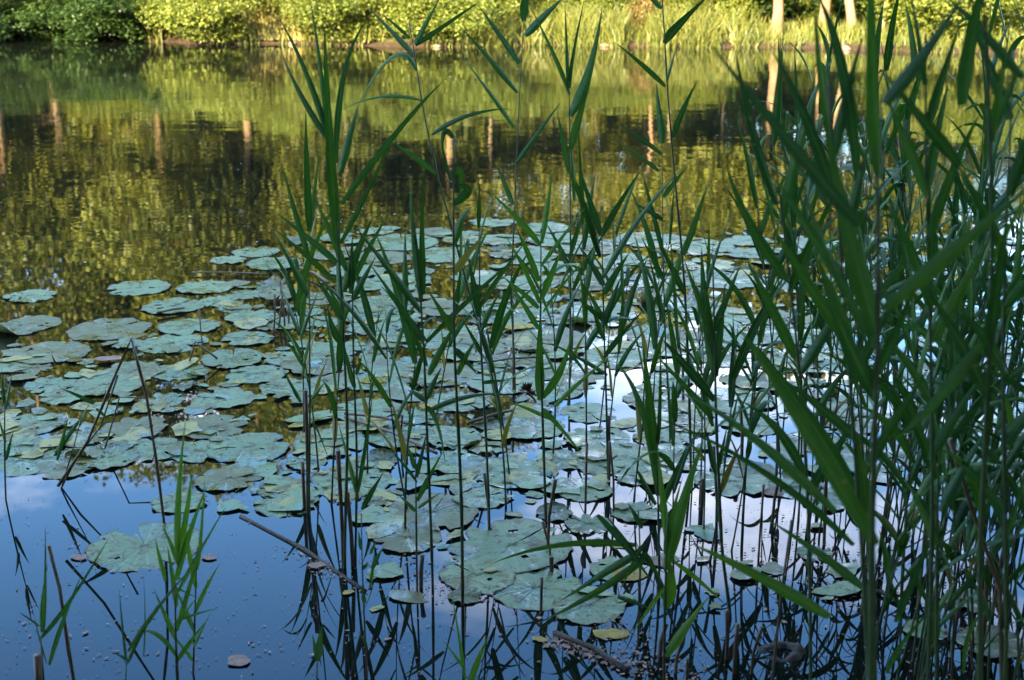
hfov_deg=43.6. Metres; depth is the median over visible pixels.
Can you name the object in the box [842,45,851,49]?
stone
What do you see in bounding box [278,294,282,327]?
dead reed stalk
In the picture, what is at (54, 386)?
lily pad
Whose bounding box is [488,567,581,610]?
lily pad
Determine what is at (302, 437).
lily pad
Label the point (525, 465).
lily pad
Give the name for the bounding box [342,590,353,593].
fallen leaf
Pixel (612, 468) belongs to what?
reed stub
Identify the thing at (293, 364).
lily pad
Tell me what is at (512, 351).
reed stub
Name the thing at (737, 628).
reed stub
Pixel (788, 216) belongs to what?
reed
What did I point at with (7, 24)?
shrub
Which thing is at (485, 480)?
reed stub
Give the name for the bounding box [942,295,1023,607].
reed
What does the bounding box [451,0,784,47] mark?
shore sedge grass
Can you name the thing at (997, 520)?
reed stub
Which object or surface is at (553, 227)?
lily pad
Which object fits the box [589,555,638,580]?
lily pad
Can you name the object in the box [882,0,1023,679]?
reed
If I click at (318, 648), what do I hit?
reed
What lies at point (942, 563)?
reed
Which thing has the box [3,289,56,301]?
lily pad
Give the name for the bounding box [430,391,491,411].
lily pad
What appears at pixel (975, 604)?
lily pad
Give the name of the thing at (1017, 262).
reed
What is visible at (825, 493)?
reed stub
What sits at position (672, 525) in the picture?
reed
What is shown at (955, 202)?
reed
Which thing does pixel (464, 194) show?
reed
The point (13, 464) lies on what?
lily pad
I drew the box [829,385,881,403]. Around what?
lily pad
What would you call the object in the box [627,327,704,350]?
lily pad
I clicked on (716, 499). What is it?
reed stub
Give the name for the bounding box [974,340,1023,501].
reed
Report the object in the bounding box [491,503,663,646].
reed
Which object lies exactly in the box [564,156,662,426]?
reed
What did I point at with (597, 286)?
lily pad
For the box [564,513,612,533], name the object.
lily pad
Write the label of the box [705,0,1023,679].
reed
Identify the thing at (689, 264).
lily pad
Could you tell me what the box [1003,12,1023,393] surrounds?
reed
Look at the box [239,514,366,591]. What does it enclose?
floating stalk
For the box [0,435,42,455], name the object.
lily pad
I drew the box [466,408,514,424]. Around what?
floating stalk
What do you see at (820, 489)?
reed stub
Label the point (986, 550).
dead reed stalk
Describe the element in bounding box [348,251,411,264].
lily pad
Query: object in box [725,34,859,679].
reed
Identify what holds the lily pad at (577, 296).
on the water
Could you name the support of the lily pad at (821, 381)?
on the water
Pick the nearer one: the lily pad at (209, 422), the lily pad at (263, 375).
the lily pad at (209, 422)
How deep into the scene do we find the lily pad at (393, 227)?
8.24 m
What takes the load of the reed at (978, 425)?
in the water
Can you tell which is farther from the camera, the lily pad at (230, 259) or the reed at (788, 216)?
the lily pad at (230, 259)
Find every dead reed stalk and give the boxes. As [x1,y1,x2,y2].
[33,653,42,679]
[46,545,75,679]
[56,338,164,522]
[63,374,118,485]
[104,397,148,448]
[189,341,217,360]
[198,308,202,350]
[273,294,275,333]
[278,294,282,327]
[279,281,285,325]
[286,308,289,322]
[303,390,310,515]
[771,519,792,679]
[947,438,1002,679]
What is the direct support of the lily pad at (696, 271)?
on the water
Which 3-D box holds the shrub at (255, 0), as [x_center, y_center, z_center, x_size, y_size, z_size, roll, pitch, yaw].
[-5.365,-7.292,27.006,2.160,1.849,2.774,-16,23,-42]
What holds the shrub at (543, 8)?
on the ground at (389, 42)
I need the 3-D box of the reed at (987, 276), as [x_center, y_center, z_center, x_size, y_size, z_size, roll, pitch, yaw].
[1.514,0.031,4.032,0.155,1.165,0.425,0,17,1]
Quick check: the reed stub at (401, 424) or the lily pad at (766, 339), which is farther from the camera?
the lily pad at (766, 339)
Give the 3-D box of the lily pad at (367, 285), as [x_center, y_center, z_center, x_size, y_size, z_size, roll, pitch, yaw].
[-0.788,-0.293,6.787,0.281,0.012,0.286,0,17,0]
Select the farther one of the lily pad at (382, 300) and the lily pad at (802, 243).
the lily pad at (802, 243)
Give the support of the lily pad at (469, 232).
on the water
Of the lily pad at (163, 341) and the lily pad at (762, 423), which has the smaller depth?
the lily pad at (762, 423)
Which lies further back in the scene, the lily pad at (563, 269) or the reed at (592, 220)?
the lily pad at (563, 269)
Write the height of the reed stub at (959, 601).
0.244 m
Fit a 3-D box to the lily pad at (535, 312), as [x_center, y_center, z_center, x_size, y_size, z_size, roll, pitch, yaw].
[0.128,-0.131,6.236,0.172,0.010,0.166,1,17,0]
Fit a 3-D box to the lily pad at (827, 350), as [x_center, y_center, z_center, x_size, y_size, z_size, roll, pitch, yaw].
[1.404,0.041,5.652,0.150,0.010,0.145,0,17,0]
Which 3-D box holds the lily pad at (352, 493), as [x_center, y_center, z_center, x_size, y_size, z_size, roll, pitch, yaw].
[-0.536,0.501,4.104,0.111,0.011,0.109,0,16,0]
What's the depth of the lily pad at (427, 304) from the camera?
6.33 m
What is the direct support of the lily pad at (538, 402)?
on the water
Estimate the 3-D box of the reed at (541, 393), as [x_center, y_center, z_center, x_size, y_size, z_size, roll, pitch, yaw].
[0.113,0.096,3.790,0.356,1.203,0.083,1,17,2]
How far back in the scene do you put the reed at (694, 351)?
4.06 m
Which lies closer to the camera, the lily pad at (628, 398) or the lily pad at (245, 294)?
the lily pad at (628, 398)
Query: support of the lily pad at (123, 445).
on the water
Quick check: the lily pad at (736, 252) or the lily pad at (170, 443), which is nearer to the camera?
the lily pad at (170, 443)
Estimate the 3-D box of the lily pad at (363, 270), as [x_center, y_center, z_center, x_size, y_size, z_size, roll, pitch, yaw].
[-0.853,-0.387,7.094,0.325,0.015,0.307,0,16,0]
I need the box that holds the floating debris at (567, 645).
[1,229,1023,679]
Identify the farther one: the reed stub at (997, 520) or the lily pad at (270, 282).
the lily pad at (270, 282)
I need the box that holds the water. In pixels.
[0,39,1023,679]
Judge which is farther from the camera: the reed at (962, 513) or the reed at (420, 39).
the reed at (420, 39)
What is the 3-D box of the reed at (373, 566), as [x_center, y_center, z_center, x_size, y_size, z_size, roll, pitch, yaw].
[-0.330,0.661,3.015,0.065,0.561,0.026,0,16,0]
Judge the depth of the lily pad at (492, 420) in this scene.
4.78 m
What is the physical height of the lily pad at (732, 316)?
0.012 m
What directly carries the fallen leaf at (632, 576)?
on the water
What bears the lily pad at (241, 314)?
on the water
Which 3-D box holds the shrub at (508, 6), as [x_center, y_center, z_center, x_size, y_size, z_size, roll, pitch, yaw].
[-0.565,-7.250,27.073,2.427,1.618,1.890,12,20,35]
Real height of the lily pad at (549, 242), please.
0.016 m
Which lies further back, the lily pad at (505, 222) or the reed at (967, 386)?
the lily pad at (505, 222)
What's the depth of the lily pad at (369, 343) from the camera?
5.65 m
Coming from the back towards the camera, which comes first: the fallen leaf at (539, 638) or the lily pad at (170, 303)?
the lily pad at (170, 303)
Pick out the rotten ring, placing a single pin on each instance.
(798, 652)
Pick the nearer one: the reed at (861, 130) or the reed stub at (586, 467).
the reed stub at (586, 467)
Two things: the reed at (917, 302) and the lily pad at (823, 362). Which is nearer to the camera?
the reed at (917, 302)
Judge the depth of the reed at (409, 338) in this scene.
3.65 m
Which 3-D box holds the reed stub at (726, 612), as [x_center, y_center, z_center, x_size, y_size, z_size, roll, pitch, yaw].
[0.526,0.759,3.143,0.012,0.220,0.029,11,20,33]
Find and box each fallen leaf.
[70,554,86,559]
[94,355,121,360]
[202,554,216,559]
[228,654,250,665]
[307,562,327,567]
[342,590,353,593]
[419,403,437,407]
[505,323,533,328]
[532,636,548,641]
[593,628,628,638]
[612,567,646,580]
[764,487,782,495]
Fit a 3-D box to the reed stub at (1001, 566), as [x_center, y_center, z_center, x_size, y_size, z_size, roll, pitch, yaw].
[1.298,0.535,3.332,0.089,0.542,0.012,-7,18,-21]
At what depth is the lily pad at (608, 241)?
7.83 m
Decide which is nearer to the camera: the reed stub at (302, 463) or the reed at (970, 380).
the reed at (970, 380)
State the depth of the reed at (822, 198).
4.29 m
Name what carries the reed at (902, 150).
in the water
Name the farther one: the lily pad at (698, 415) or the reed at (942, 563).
the lily pad at (698, 415)
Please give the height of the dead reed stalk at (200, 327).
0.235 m
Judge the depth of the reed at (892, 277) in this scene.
3.25 m
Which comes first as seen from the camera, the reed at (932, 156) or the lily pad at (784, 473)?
the reed at (932, 156)
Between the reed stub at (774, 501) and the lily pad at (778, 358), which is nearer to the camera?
the reed stub at (774, 501)
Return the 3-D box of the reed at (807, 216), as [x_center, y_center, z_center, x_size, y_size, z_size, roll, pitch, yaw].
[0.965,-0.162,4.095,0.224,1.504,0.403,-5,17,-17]
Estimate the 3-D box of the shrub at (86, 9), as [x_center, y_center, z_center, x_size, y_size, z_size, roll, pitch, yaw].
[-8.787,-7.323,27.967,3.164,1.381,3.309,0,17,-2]
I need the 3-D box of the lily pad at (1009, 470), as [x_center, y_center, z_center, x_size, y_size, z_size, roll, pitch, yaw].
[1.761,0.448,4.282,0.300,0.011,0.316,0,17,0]
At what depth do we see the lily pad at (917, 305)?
6.39 m
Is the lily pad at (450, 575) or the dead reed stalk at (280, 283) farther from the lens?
the dead reed stalk at (280, 283)
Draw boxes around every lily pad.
[0,322,41,334]
[0,360,35,371]
[0,422,35,444]
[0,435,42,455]
[0,447,61,476]
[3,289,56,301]
[5,315,61,330]
[11,412,66,434]
[12,341,90,363]
[18,363,52,372]
[23,377,78,392]
[23,421,40,429]
[36,456,95,478]
[40,389,84,404]
[46,412,70,425]
[58,427,105,446]
[65,318,151,339]
[65,446,102,458]
[68,372,144,395]
[74,358,94,364]
[81,446,139,468]
[84,522,198,572]
[98,439,133,452]
[100,416,167,438]
[105,360,168,379]
[106,280,171,295]
[112,338,143,347]
[127,437,184,461]
[132,399,170,412]
[136,334,203,353]
[139,392,185,405]
[140,297,204,313]
[151,491,206,512]
[154,365,209,380]
[155,441,179,447]
[157,318,220,334]
[168,440,226,462]
[172,380,198,390]
[175,280,232,293]
[179,414,247,438]
[191,387,254,408]
[194,464,261,489]
[195,295,240,306]
[200,348,263,367]
[205,432,289,461]
[210,256,245,263]
[218,304,253,311]
[221,331,274,344]
[224,309,278,321]
[225,289,261,298]
[225,365,286,382]
[231,246,279,256]
[245,256,301,269]
[253,494,319,517]
[255,274,287,289]
[256,323,277,329]
[256,476,311,497]
[259,286,296,299]
[259,378,307,393]
[261,352,280,357]
[263,350,319,364]
[271,316,314,328]
[280,352,352,374]
[285,455,327,469]
[287,231,312,244]
[289,376,344,393]
[293,308,322,315]
[293,427,364,454]
[296,429,328,441]
[305,339,364,355]
[306,291,351,304]
[310,467,391,496]
[311,319,337,326]
[313,250,349,259]
[315,233,351,240]
[328,488,361,501]
[329,264,385,276]
[331,397,405,420]
[342,278,389,290]
[342,364,412,390]
[346,314,365,321]
[347,309,399,322]
[347,319,401,334]
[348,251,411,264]
[349,295,416,312]
[355,448,396,468]
[356,227,393,234]
[359,351,390,359]
[362,495,387,505]
[365,233,438,250]
[365,338,399,353]
[365,382,384,387]
[367,329,396,338]
[369,272,430,286]
[369,423,435,447]
[373,521,441,551]
[380,286,417,294]
[382,226,401,229]
[387,492,478,530]
[391,328,461,348]
[392,316,420,323]
[393,409,437,423]
[394,356,431,370]
[396,363,477,385]
[408,267,434,273]
[409,227,451,234]
[410,300,471,315]
[411,247,478,262]
[429,427,481,447]
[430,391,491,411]
[430,452,485,473]
[432,347,475,360]
[439,559,515,593]
[442,234,484,244]
[446,333,511,353]
[447,518,572,572]
[447,586,481,603]
[448,438,479,448]
[450,270,504,282]
[452,485,510,507]
[455,325,491,339]
[462,230,477,235]
[467,371,534,393]
[469,218,516,226]
[471,351,505,361]
[471,407,511,428]
[473,234,522,244]
[473,361,511,372]
[473,456,542,487]
[481,310,535,324]
[482,299,549,316]
[483,309,496,318]
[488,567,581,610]
[489,243,508,250]
[489,251,518,258]
[489,281,517,289]
[494,416,564,438]
[499,275,560,289]
[503,352,547,367]
[504,327,587,351]
[509,249,557,259]
[514,246,543,252]
[518,347,546,351]
[521,308,554,317]
[526,233,600,246]
[526,400,548,405]
[527,363,603,384]
[528,221,568,232]
[529,261,578,272]
[534,382,583,398]
[536,502,572,520]
[543,314,576,323]
[545,449,584,469]
[553,590,626,624]
[556,240,616,254]
[556,477,612,501]
[557,300,636,320]
[558,270,635,290]
[560,402,616,422]
[561,289,581,298]
[563,427,629,447]
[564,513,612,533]
[567,317,595,325]
[576,457,624,474]
[582,346,652,368]
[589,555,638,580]
[590,285,604,289]
[598,442,677,472]
[600,239,619,245]
[603,253,650,264]
[604,265,631,271]
[611,501,656,522]
[614,467,651,484]
[615,232,684,247]
[622,388,687,411]
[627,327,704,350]
[631,271,700,286]
[632,432,662,443]
[637,295,678,302]
[642,372,691,386]
[650,556,671,566]
[655,407,700,424]
[656,419,700,438]
[659,445,700,461]
[666,239,734,253]
[670,295,694,304]
[672,301,697,311]
[673,261,696,267]
[679,419,718,432]
[683,413,707,422]
[686,268,727,277]
[688,307,755,325]
[690,296,720,306]
[690,350,737,366]
[694,272,761,288]
[694,466,769,495]
[697,387,774,413]
[710,457,753,476]
[719,374,749,383]
[720,414,779,434]
[723,235,771,245]
[723,325,779,343]
[723,339,760,349]
[726,248,758,257]
[736,371,766,383]
[754,310,808,326]
[767,355,818,371]
[768,471,798,486]
[769,478,823,499]
[774,248,801,253]
[775,279,798,288]
[786,316,812,323]
[788,431,845,451]
[790,329,838,345]
[796,239,836,248]
[797,546,832,561]
[803,492,843,509]
[808,388,837,398]
[812,378,826,384]
[815,399,865,419]
[819,359,844,372]
[821,344,841,353]
[825,417,879,433]
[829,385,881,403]
[841,443,914,471]
[842,453,853,471]
[880,242,887,247]
[881,298,919,308]
[889,373,935,391]
[903,617,947,639]
[910,334,937,347]
[910,358,936,372]
[912,472,944,493]
[919,255,926,261]
[941,588,992,612]
[956,439,1020,465]
[956,625,1023,657]
[973,424,994,435]
[980,358,1014,372]
[1001,458,1023,486]
[1012,404,1023,414]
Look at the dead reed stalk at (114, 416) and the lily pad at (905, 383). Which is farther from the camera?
the lily pad at (905, 383)
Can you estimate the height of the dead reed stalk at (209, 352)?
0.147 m
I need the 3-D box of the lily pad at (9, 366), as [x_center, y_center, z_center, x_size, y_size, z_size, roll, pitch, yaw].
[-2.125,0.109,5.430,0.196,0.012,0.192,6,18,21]
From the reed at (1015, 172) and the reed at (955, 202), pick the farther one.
the reed at (955, 202)
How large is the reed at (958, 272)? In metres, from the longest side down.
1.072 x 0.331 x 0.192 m
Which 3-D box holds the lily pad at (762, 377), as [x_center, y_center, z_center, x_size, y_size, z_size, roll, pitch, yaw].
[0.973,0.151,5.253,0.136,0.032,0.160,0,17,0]
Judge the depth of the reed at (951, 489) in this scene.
2.42 m
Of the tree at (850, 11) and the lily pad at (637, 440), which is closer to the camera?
the lily pad at (637, 440)
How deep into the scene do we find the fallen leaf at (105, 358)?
5.49 m
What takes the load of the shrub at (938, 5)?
on the ground at (389, 42)
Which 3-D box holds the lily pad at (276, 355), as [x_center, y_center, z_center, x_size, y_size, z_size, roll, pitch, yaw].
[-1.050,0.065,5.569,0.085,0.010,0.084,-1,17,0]
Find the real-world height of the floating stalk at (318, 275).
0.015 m
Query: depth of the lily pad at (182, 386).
5.17 m
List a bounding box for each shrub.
[0,0,26,36]
[0,0,76,41]
[0,0,114,31]
[1,3,139,39]
[42,5,196,43]
[51,0,162,36]
[80,0,243,39]
[132,0,283,43]
[222,0,291,30]
[265,0,397,40]
[301,0,448,42]
[367,0,467,38]
[389,0,520,41]
[446,0,537,25]
[496,0,574,30]
[509,0,577,21]
[536,0,618,25]
[570,0,661,25]
[578,0,638,26]
[620,0,670,34]
[637,0,711,21]
[674,0,757,24]
[678,0,880,19]
[686,0,790,18]
[726,0,901,21]
[784,0,877,23]
[857,0,1023,42]
[890,0,987,34]
[958,0,1023,32]
[985,0,1023,33]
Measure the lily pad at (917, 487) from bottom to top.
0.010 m
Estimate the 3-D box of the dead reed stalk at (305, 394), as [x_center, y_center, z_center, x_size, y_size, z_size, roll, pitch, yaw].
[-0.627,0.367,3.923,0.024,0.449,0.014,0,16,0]
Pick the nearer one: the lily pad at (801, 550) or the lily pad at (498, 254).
the lily pad at (801, 550)
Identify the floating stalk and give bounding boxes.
[156,306,184,313]
[192,272,265,274]
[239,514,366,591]
[299,266,329,283]
[344,412,415,426]
[344,416,437,454]
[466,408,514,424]
[477,355,535,364]
[553,630,629,673]
[867,587,899,602]
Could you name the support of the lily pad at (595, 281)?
on the water
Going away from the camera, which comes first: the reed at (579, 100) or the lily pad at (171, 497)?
the lily pad at (171, 497)
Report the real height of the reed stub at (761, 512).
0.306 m
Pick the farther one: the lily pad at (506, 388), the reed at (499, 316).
the lily pad at (506, 388)
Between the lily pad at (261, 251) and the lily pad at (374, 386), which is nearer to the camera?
the lily pad at (374, 386)
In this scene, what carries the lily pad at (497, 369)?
on the water
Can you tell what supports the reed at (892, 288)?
in the water
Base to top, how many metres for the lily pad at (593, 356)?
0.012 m
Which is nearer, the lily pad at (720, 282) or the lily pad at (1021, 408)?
the lily pad at (1021, 408)
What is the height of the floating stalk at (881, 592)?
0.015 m
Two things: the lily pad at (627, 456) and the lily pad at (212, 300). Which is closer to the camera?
the lily pad at (627, 456)
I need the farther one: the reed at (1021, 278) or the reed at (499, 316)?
the reed at (499, 316)
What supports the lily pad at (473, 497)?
on the water
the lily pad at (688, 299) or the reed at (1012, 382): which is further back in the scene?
the lily pad at (688, 299)
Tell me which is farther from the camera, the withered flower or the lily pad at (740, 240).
the lily pad at (740, 240)
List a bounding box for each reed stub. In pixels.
[300,461,305,510]
[335,450,343,565]
[347,492,353,566]
[400,414,403,428]
[419,554,424,588]
[482,473,487,519]
[512,299,513,389]
[540,577,543,613]
[541,521,550,568]
[546,478,557,544]
[549,555,553,571]
[584,443,587,509]
[608,415,610,482]
[608,441,614,510]
[658,623,668,656]
[674,637,685,673]
[679,344,684,399]
[685,658,688,679]
[700,478,703,510]
[712,446,717,545]
[724,609,728,659]
[732,623,739,674]
[738,406,743,455]
[750,626,763,674]
[757,484,764,557]
[771,477,780,518]
[775,436,777,475]
[805,485,822,538]
[819,413,827,543]
[878,426,904,547]
[916,528,923,606]
[950,597,962,656]
[974,487,991,571]
[983,560,988,658]
[991,477,1023,613]
[994,485,1001,562]
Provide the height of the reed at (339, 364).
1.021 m
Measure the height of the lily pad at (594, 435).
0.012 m
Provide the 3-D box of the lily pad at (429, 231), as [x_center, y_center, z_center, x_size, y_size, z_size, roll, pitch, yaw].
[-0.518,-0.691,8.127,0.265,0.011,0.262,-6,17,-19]
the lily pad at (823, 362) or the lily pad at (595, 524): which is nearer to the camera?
the lily pad at (595, 524)
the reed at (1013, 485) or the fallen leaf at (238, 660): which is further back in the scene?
the fallen leaf at (238, 660)
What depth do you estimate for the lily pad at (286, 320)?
6.08 m
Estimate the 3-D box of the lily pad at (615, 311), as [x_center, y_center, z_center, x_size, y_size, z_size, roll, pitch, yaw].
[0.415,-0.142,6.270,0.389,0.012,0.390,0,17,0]
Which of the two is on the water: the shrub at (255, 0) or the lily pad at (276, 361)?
the lily pad at (276, 361)
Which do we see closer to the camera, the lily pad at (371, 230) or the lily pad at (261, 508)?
the lily pad at (261, 508)
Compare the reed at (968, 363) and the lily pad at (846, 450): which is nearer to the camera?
the reed at (968, 363)
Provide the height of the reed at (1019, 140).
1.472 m
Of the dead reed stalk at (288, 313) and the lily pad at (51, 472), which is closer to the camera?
the lily pad at (51, 472)
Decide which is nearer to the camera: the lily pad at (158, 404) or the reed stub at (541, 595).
the reed stub at (541, 595)
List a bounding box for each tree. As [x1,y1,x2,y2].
[769,0,783,35]
[818,0,830,28]
[845,0,859,32]
[881,0,886,32]
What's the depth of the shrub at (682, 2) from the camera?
26.77 m
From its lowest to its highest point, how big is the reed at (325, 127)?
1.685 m
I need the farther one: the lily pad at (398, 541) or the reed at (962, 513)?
the lily pad at (398, 541)
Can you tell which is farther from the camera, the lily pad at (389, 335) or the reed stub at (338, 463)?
the lily pad at (389, 335)
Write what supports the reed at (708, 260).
in the water
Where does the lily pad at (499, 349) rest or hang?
on the water
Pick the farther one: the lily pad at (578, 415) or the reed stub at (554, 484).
the lily pad at (578, 415)
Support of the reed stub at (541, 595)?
in the water
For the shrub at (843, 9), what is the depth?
28.22 m
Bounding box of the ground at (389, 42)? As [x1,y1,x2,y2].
[1,7,1023,52]
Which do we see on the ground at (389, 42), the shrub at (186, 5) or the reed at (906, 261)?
the shrub at (186, 5)
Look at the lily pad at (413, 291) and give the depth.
6.63 m
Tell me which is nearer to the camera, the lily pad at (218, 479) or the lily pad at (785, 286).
the lily pad at (218, 479)
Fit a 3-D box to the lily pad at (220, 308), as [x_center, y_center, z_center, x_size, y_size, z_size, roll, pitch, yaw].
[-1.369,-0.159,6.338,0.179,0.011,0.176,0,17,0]
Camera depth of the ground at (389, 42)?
26.02 m
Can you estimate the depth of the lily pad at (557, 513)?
3.98 m
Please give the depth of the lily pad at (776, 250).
7.57 m
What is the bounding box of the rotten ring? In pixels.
[757,641,805,661]
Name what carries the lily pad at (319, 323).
on the water
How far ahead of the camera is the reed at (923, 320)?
3.04 m
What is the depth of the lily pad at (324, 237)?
7.95 m
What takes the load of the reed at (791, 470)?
in the water
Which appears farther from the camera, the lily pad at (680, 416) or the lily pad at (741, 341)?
the lily pad at (741, 341)
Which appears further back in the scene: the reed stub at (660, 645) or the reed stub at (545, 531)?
the reed stub at (545, 531)
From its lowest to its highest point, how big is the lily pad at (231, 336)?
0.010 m
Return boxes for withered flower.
[518,382,536,402]
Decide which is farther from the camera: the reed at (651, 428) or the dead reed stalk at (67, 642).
the reed at (651, 428)
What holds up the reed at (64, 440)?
in the water
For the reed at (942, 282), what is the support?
in the water
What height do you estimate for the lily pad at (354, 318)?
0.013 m
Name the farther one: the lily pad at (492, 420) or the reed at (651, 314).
the lily pad at (492, 420)
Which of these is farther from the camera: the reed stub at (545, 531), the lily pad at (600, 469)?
the lily pad at (600, 469)
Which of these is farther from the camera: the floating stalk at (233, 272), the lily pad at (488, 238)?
the lily pad at (488, 238)
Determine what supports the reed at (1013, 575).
in the water
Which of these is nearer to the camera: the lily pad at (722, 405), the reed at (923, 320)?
the reed at (923, 320)
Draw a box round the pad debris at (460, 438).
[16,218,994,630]
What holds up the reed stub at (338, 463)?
in the water
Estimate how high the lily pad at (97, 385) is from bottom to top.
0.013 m
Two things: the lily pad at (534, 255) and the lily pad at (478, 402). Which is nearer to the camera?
the lily pad at (478, 402)
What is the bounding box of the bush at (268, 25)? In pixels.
[219,0,321,40]
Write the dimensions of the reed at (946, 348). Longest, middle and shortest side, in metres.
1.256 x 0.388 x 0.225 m
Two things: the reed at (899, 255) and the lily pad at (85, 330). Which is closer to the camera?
the reed at (899, 255)
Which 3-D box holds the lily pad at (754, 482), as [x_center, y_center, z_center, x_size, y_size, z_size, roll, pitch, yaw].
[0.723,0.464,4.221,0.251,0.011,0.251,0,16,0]
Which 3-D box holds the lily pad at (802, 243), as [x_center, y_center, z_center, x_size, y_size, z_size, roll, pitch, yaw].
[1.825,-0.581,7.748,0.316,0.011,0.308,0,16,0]
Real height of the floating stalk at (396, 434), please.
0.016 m
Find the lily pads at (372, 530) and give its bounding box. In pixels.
[0,232,1023,611]
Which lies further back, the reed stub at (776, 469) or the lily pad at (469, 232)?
the lily pad at (469, 232)
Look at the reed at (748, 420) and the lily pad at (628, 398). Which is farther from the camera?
the lily pad at (628, 398)
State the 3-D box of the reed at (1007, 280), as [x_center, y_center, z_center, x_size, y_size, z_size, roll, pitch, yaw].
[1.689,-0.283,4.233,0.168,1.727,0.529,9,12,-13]
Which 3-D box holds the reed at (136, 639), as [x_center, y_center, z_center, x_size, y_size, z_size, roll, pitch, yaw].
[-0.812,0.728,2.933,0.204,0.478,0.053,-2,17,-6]
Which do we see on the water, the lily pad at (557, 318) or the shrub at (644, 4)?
the lily pad at (557, 318)
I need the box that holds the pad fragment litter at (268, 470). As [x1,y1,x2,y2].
[6,232,1023,601]
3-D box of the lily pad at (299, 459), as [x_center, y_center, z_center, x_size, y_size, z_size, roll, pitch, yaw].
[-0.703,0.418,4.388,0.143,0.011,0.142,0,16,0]
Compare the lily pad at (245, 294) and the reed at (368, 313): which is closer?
the reed at (368, 313)
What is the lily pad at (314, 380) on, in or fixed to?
on the water
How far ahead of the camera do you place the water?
6.83 m
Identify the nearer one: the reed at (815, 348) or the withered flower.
the reed at (815, 348)
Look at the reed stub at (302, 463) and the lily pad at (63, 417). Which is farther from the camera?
the lily pad at (63, 417)
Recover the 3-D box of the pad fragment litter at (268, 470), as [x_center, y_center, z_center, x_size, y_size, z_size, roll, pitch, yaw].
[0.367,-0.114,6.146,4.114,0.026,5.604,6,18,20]
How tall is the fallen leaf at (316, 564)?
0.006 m
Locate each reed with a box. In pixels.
[0,370,13,500]
[19,529,108,679]
[54,388,110,488]
[115,564,194,679]
[128,419,225,679]
[177,479,219,674]
[261,213,331,470]
[269,196,321,431]
[271,109,328,515]
[273,0,443,568]
[310,271,423,508]
[312,626,322,679]
[321,255,359,504]
[327,213,388,566]
[343,243,396,473]
[344,0,502,425]
[353,173,517,590]
[358,513,382,678]
[373,228,442,528]
[385,436,442,591]
[427,128,485,604]
[434,206,488,422]
[438,180,547,473]
[444,588,489,679]
[459,0,561,389]
[461,182,528,529]
[471,248,530,506]
[490,170,610,521]
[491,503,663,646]
[518,202,606,452]
[531,2,602,404]
[538,130,649,442]
[547,162,686,478]
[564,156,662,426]
[565,225,611,403]
[607,223,648,415]
[614,84,687,441]
[614,342,703,598]
[616,0,707,470]
[616,236,707,572]
[626,157,693,398]
[626,234,684,501]
[627,183,683,404]
[634,439,725,679]
[642,207,772,528]
[644,226,929,679]
[655,247,740,619]
[662,178,727,461]
[667,256,742,499]
[697,124,821,488]
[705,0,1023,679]
[709,272,786,561]
[712,251,800,513]
[722,26,889,416]
[724,116,848,491]
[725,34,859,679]
[727,240,796,550]
[738,42,830,415]
[761,258,878,566]
[762,0,882,429]
[764,202,894,504]
[768,0,904,679]
[773,38,837,453]
[774,26,832,412]
[776,170,911,448]
[777,129,847,522]
[784,97,958,538]
[794,51,864,464]
[799,170,898,514]
[803,204,994,634]
[808,247,978,650]
[811,263,961,679]
[817,82,919,451]
[826,174,972,615]
[832,0,910,332]
[835,189,991,622]
[837,70,929,440]
[839,81,966,660]
[844,15,910,398]
[845,0,922,389]
[861,72,920,453]
[863,113,999,482]
[863,239,922,534]
[863,304,1023,679]
[868,2,930,432]
[869,264,955,391]
[870,217,923,520]
[874,196,1023,618]
[877,322,1023,679]
[881,127,963,371]
[881,187,908,482]
[882,0,989,679]
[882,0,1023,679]
[882,269,1023,679]
[884,157,994,612]
[885,74,939,437]
[885,367,992,679]
[891,295,1023,679]
[893,312,1018,657]
[895,265,1023,679]
[897,105,1021,369]
[904,3,1023,533]
[904,183,972,389]
[905,157,995,490]
[906,253,1023,640]
[908,0,1023,305]
[908,57,1023,541]
[910,282,982,669]
[913,207,1023,675]
[914,186,1023,679]
[914,201,1018,648]
[919,253,1007,679]
[923,3,1023,305]
[925,273,1019,598]
[933,168,1022,467]
[939,163,1007,570]
[939,221,1023,618]
[941,367,1023,561]
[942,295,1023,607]
[943,210,1023,421]
[945,425,1023,679]
[948,36,1023,679]
[957,515,1023,679]
[959,137,1023,466]
[959,184,1023,455]
[960,249,1023,450]
[961,1,1023,404]
[962,308,1021,679]
[965,313,1023,629]
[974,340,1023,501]
[979,146,1023,526]
[981,148,1023,365]
[981,265,1023,335]
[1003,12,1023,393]
[1003,297,1023,637]
[1006,323,1023,534]
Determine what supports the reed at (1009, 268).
in the water
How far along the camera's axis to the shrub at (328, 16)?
25.64 m
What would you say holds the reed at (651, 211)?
in the water
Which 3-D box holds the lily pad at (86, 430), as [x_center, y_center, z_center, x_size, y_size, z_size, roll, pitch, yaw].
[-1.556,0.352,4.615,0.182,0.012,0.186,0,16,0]
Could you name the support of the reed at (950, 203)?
in the water
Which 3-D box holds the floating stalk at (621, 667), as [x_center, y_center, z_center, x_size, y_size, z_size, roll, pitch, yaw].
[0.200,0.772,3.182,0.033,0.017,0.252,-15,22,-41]
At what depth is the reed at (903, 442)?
2.82 m
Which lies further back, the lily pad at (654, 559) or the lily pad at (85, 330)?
the lily pad at (85, 330)
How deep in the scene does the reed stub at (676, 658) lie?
3.08 m
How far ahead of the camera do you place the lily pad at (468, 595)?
3.46 m

